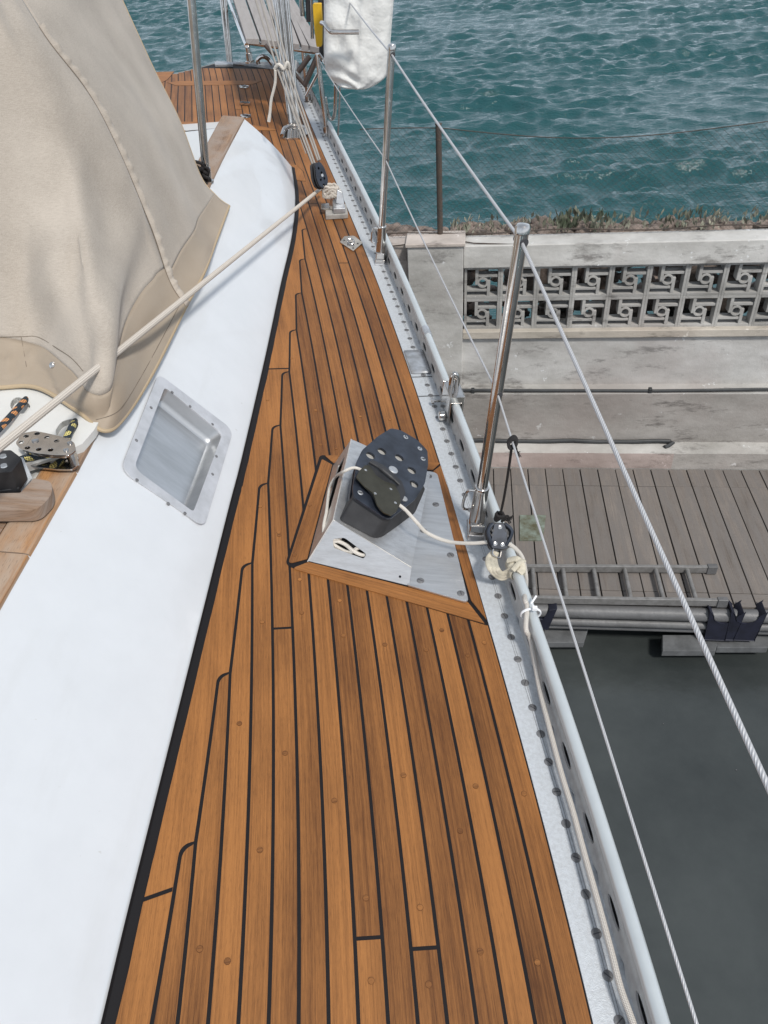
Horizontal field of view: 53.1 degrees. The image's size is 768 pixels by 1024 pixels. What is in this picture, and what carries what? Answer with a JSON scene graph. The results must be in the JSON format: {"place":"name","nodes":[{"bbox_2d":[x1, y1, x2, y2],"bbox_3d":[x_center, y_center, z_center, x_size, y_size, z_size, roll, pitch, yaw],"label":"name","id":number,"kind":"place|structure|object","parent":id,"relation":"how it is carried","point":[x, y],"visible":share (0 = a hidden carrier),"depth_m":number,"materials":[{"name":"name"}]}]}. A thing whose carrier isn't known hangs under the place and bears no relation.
{"place":"outdoors","nodes":[
{"label":"outdoors","id":0,"kind":"place"},
{"bbox_2d":[123,0,767,318],"bbox_3d":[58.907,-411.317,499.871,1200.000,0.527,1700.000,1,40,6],"label":"sea","id":1,"kind":"structure","parent":0,"point":[583,68],"depth_m":20.16,"materials":[{"name":"teal liquid"}]},
{"bbox_2d":[385,215,767,318],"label":"rubble bank","id":2,"kind":"structure","parent":1,"relation":"on","point":[395,228],"depth_m":6.83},
{"bbox_2d":[450,205,767,234],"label":"coastal weeds","id":3,"kind":"object","parent":2,"relation":"on","point":[567,215],"visible":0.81,"depth_m":6.41,"materials":[{"name":"green plant"}]},
{"bbox_2d":[388,229,767,472],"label":"sea wall","id":4,"kind":"structure","parent":1,"relation":"in","point":[694,348],"depth_m":6.67,"materials":[{"name":"grey concrete"}]},
{"bbox_2d":[360,121,767,246],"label":"chain link fence","id":5,"kind":"object","parent":4,"relation":"on","point":[439,184],"visible":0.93,"depth_m":6.04,"materials":[{"name":"grey metal"}]},
{"bbox_2d":[473,438,674,448],"bbox_3d":[1.336,-0.638,7.125,2.637,0.055,0.110,1,40,6],"label":"pipe","id":6,"kind":"object","parent":4,"relation":"on","point":[669,444],"visible":0.65,"depth_m":7.07,"materials":[{"name":"grey metal"}]},
{"bbox_2d":[462,387,767,393],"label":"pipe","id":7,"kind":"object","parent":4,"relation":"on","point":[648,390],"visible":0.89,"depth_m":6.77,"materials":[{"name":"grey metal"}]},
{"bbox_2d":[543,629,767,1023],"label":"berth water","id":8,"kind":"structure","parent":0,"point":[697,803],"depth_m":5.01,"materials":[{"name":"grey liquid"}]},
{"bbox_2d":[0,0,670,1023],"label":"sailing yacht","id":9,"kind":"object","parent":8,"relation":"on","point":[270,752],"visible":0.88,"depth_m":1.43,"materials":[{"name":"brown wood"}]},
{"bbox_2d":[0,396,28,431],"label":"braided rope","id":10,"kind":"object","parent":9,"relation":"on","point":[10,416],"visible":0.99,"depth_m":1.62,"materials":[{"name":"fabric"}]},
{"bbox_2d":[0,450,31,492],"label":"rope jammer","id":11,"kind":"object","parent":9,"relation":"on","point":[15,476],"visible":0.96,"depth_m":1.44,"materials":[{"name":"black plastic"}]},
{"bbox_2d":[0,478,54,520],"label":"wooden chock","id":12,"kind":"object","parent":9,"relation":"on","point":[34,500],"visible":1,"depth_m":1.43,"materials":[{"name":"brown wood"}]},
{"bbox_2d":[16,431,78,470],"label":"steel block","id":13,"kind":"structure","parent":9,"relation":"on","point":[60,452],"depth_m":1.53,"materials":[{"name":"silver metal"}]},
{"bbox_2d":[19,418,77,461],"bbox_3d":[-0.675,-0.142,1.579,0.065,0.033,0.199,11,42,18],"label":"braided rope","id":14,"kind":"object","parent":13,"relation":"attached to","point":[71,427],"visible":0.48,"depth_m":1.57,"materials":[{"name":"fabric"}]},
{"bbox_2d":[0,0,229,432],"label":"spray hood","id":15,"kind":"object","parent":9,"relation":"on","point":[114,209],"visible":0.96,"depth_m":1.82,"materials":[{"name":"beige fabric"}]},
{"bbox_2d":[195,160,211,180],"bbox_3d":[-0.671,-1.253,2.821,0.068,0.082,0.047,5,41,0],"label":"black strap bundle","id":16,"kind":"object","parent":9,"relation":"on","point":[204,173],"visible":0.67,"depth_m":2.81,"materials":[{"name":"black fabric"}]},
{"bbox_2d":[313,3,322,46],"bbox_3d":[-0.334,-2.461,3.880,0.046,0.186,0.040,5,41,0],"label":"yellow float","id":17,"kind":"object","parent":9,"relation":"attached to","point":[317,16],"visible":0.9,"depth_m":3.86,"materials":[{"name":"plastic"}]},
{"bbox_2d":[322,183,340,198],"bbox_3d":[-0.227,-1.407,3.372,0.090,0.063,0.059,4,41,0],"label":"rope lashing","id":18,"kind":"object","parent":9,"relation":"attached to","point":[331,188],"visible":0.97,"depth_m":3.36,"materials":[{"name":"white fabric"}]},
{"bbox_2d":[310,162,327,189],"bbox_3d":[-0.283,-1.461,3.341,0.066,0.115,0.060,28,49,33],"label":"runner block","id":19,"kind":"object","parent":18,"relation":"attached to","point":[319,178],"depth_m":3.33,"materials":[{"name":"black plastic"}]},
{"bbox_2d":[0,189,321,451],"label":"sheet rope","id":20,"kind":"object","parent":19,"relation":"attached to","point":[6,441],"visible":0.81,"depth_m":1.78,"materials":[{"name":"beige fabric"}]},
{"bbox_2d":[255,0,312,163],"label":"tackle line","id":21,"kind":"object","parent":19,"relation":"attached to","point":[288,99],"visible":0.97,"depth_m":3.35,"materials":[{"name":"beige fabric"}]},
{"bbox_2d":[267,61,290,121],"bbox_3d":[-0.468,-1.866,3.410,0.112,0.253,0.040,4,41,0],"label":"knotted rope tail","id":22,"kind":"object","parent":21,"relation":"hanging from","point":[284,66],"visible":1,"depth_m":3.37},
{"bbox_2d":[260,0,314,162],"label":"tackle line","id":23,"kind":"object","parent":19,"relation":"attached to","point":[283,75],"visible":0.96,"depth_m":3.35,"materials":[{"name":"beige fabric"}]},
{"bbox_2d":[279,68,305,153],"bbox_3d":[-0.404,-1.762,3.374,0.012,0.300,0.262,-17,41,-15],"label":"thin tackle tail","id":24,"kind":"object","parent":23,"relation":"hanging from","point":[293,117],"visible":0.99,"depth_m":3.37},
{"bbox_2d":[284,70,301,131],"bbox_3d":[-0.385,-1.752,3.382,0.012,0.326,0.263,-17,41,-15],"label":"thin tackle tail","id":25,"kind":"object","parent":23,"relation":"hanging from","point":[291,101],"visible":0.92,"depth_m":3.38},
{"bbox_2d":[266,0,318,160],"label":"tackle line","id":26,"kind":"object","parent":19,"relation":"attached to","point":[310,139],"visible":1,"depth_m":3.35,"materials":[{"name":"beige fabric"}]},
{"bbox_2d":[270,0,320,160],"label":"tackle line","id":27,"kind":"object","parent":19,"relation":"attached to","point":[296,91],"visible":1,"depth_m":3.34,"materials":[{"name":"beige fabric"}]},
{"bbox_2d":[337,87,340,135],"bbox_3d":[-0.247,-2.194,4.211,0.016,0.244,0.010,5,41,0],"label":"hanging cord","id":28,"kind":"object","parent":9,"relation":"hanging from","point":[339,112],"visible":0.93,"depth_m":4.21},
{"bbox_2d":[324,0,393,89],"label":"white cover","id":29,"kind":"object","parent":9,"relation":"hanging from","point":[357,62],"visible":0.97,"depth_m":3.72,"materials":[{"name":"fabric"}]},
{"bbox_2d":[340,429,427,537],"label":"foot block","id":30,"kind":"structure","parent":9,"relation":"on","point":[387,479],"depth_m":1.81,"materials":[{"name":"black metal"}]},
{"bbox_2d":[322,466,361,531],"bbox_3d":[-0.089,-0.047,1.812,0.101,0.120,0.230,5,41,0],"label":"thin line","id":31,"kind":"object","parent":30,"relation":"attached to","point":[330,486],"visible":0.96,"depth_m":1.81,"materials":[{"name":"white fabric"}]},
{"bbox_2d":[399,504,487,544],"bbox_3d":[0.115,0.031,1.753,0.254,0.104,0.026,13,42,19],"label":"control line","id":32,"kind":"object","parent":30,"relation":"attached to","point":[414,519],"visible":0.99,"depth_m":1.76,"materials":[{"name":"white fabric"}]},
{"bbox_2d":[485,522,513,558],"bbox_3d":[0.257,0.059,1.719,0.062,0.067,0.076,4,41,0],"label":"block","id":33,"kind":"object","parent":9,"relation":"attached to","point":[498,536],"depth_m":1.71,"materials":[{"name":"black plastic"}]},
{"bbox_2d":[485,551,525,580],"bbox_3d":[0.268,0.117,1.695,0.090,0.057,0.070,5,40,11],"label":"webbing lashing","id":34,"kind":"object","parent":9,"relation":"attached to","point":[514,564],"visible":0.96,"depth_m":1.68,"materials":[{"name":"beige fabric"}]},
{"bbox_2d":[320,61,698,1023],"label":"lifeline","id":35,"kind":"object","parent":9,"relation":"attached to","point":[682,979],"visible":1,"depth_m":1.13,"materials":[{"name":"metal"}]},
{"bbox_2d":[494,435,520,523],"bbox_3d":[0.264,-0.062,1.614,0.042,0.273,0.091,-8,40,-4],"label":"black lanyard","id":36,"kind":"object","parent":35,"relation":"hanging from","point":[500,515],"visible":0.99,"depth_m":1.62,"materials":[{"name":"black fabric"}]},
{"bbox_2d":[520,595,540,618],"bbox_3d":[0.306,0.205,1.583,0.050,0.042,0.028,-31,47,-29],"label":"cable tie","id":37,"kind":"object","parent":9,"relation":"attached to","point":[534,608],"visible":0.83,"depth_m":1.57,"materials":[{"name":"white plastic"}]},
{"bbox_2d":[350,2,767,793],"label":"lifeline","id":38,"kind":"object","parent":9,"relation":"attached to","point":[682,598],"visible":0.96,"depth_m":0.97,"materials":[{"name":"metal"}]},
{"bbox_2d":[508,542,636,1023],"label":"rail line","id":39,"kind":"object","parent":9,"relation":"on","point":[609,944],"visible":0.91,"depth_m":1.28,"materials":[{"name":"white fabric"}]},
{"bbox_2d":[489,468,767,655],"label":"boardwalk","id":40,"kind":"structure","parent":8,"relation":"on","point":[719,518],"depth_m":6.25,"materials":[{"name":"grey wood"}]},
{"bbox_2d":[520,515,545,541],"bbox_3d":[1.256,0.136,6.475,0.236,0.020,0.327,1,40,6],"label":"steel plate","id":41,"kind":"object","parent":40,"relation":"on","point":[529,530],"visible":0.8,"depth_m":6.47,"materials":[{"name":"metal"}]},
{"bbox_2d":[526,564,728,607],"bbox_3d":[1.567,0.545,5.882,1.974,0.078,0.418,1,40,6],"label":"ladder","id":42,"kind":"object","parent":40,"relation":"on","point":[695,600],"visible":0.84,"depth_m":5.83,"materials":[{"name":"metal"}]}
]}

